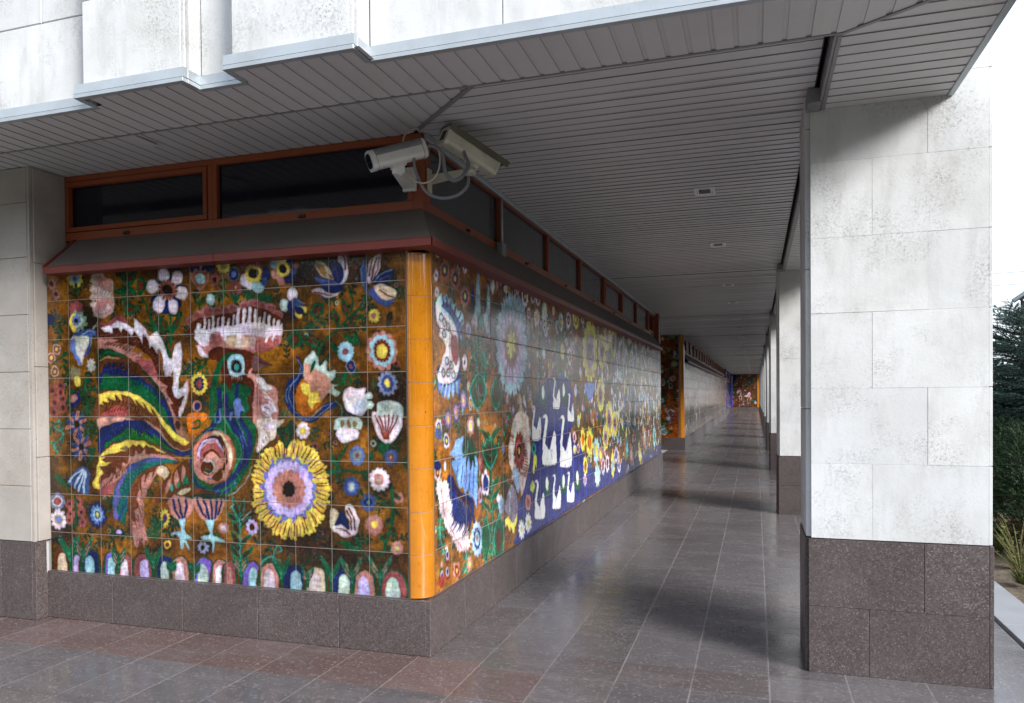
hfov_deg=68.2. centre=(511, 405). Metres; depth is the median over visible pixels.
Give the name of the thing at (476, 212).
window
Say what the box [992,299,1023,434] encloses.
spruce tree
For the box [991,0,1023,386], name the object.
sky
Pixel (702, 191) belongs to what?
ceiling light
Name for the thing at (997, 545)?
weed plant
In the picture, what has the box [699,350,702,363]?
window
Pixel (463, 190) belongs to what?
conduit
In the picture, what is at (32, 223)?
stone pillar
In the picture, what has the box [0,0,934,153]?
front soffit
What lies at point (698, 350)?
window
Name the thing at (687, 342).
window
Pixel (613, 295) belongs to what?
window
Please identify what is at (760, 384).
stone column
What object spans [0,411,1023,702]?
floor
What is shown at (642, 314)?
window
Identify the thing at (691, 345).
window
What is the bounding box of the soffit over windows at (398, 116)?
[0,87,473,177]
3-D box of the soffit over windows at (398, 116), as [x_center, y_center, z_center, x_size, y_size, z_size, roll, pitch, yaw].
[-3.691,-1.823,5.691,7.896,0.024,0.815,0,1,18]
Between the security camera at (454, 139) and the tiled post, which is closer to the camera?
the security camera at (454, 139)
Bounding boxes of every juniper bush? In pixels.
[991,414,1023,544]
[993,410,1023,462]
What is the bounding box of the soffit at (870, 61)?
[768,0,1015,335]
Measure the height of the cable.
0.429 m
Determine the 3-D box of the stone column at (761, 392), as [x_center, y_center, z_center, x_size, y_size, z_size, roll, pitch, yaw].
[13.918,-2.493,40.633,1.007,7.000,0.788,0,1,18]
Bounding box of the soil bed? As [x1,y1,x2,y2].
[993,505,1023,603]
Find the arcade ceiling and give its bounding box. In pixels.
[417,1,941,373]
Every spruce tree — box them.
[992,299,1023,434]
[993,307,1023,501]
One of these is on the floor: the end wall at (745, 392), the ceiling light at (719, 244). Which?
the end wall at (745, 392)
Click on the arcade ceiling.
(606, 171)
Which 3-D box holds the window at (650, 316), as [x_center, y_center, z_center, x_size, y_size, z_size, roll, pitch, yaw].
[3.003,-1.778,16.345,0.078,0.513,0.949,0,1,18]
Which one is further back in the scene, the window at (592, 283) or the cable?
the window at (592, 283)
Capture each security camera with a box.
[365,138,428,191]
[427,123,508,193]
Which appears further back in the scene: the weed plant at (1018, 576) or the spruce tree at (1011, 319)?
the spruce tree at (1011, 319)
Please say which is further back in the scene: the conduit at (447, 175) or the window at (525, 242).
the window at (525, 242)
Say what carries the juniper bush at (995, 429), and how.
on the soil bed
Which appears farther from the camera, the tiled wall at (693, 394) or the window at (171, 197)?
the tiled wall at (693, 394)
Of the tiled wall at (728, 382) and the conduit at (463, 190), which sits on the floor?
the tiled wall at (728, 382)
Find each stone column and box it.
[760,364,760,417]
[761,360,761,424]
[762,354,763,429]
[763,346,765,437]
[765,332,768,449]
[769,307,776,469]
[776,261,802,514]
[799,37,993,688]
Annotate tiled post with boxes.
[730,374,731,411]
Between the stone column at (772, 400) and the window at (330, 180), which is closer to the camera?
the window at (330, 180)
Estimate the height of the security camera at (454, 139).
0.374 m
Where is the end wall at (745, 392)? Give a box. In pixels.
[728,373,758,410]
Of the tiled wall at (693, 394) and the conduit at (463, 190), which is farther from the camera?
the tiled wall at (693, 394)
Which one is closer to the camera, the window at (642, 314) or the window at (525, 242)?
the window at (525, 242)
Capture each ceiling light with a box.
[693,186,715,195]
[710,242,725,246]
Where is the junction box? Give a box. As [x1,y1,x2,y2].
[496,198,505,256]
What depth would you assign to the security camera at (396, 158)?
4.78 m
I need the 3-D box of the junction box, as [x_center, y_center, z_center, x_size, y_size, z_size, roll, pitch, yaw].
[-0.088,-1.561,6.599,0.066,0.543,0.146,0,1,18]
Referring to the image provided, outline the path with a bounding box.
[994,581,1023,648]
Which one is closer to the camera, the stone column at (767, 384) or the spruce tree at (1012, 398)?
the spruce tree at (1012, 398)
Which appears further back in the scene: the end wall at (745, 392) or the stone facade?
the end wall at (745, 392)
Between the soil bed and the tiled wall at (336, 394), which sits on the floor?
the tiled wall at (336, 394)
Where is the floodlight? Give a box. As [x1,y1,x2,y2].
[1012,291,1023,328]
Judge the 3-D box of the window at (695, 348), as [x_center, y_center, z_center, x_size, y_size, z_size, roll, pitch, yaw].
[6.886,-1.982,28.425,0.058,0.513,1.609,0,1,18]
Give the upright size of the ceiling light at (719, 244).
0.014 m
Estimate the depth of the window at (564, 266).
9.00 m
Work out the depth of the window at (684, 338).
24.32 m
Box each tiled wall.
[42,130,662,656]
[661,335,726,449]
[726,372,730,413]
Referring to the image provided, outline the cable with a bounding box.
[402,128,440,183]
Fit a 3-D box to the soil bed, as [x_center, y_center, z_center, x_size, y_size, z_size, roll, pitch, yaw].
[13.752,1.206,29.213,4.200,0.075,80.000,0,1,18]
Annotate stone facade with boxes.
[0,0,771,124]
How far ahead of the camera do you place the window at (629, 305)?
13.71 m
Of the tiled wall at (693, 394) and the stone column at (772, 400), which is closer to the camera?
the stone column at (772, 400)
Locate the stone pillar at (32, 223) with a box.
[0,167,68,619]
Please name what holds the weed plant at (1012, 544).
on the soil bed
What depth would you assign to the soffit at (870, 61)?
3.85 m
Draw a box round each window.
[64,159,212,242]
[212,134,412,227]
[429,147,500,248]
[500,199,548,277]
[548,235,580,295]
[581,260,604,308]
[605,278,622,318]
[623,292,636,326]
[637,303,647,332]
[648,311,653,335]
[684,338,685,354]
[686,339,689,356]
[690,342,693,358]
[694,345,696,360]
[697,348,699,361]
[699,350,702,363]
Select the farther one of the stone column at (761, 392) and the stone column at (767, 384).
the stone column at (761, 392)
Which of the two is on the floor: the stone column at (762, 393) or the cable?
the stone column at (762, 393)
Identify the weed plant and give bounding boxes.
[992,503,1023,552]
[993,524,1023,584]
[996,513,1023,567]
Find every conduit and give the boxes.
[412,158,469,199]
[427,143,469,182]
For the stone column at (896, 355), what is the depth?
4.43 m
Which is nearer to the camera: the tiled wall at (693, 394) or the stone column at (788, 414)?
the stone column at (788, 414)
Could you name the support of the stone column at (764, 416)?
on the floor
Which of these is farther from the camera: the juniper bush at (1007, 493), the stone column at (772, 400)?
the stone column at (772, 400)

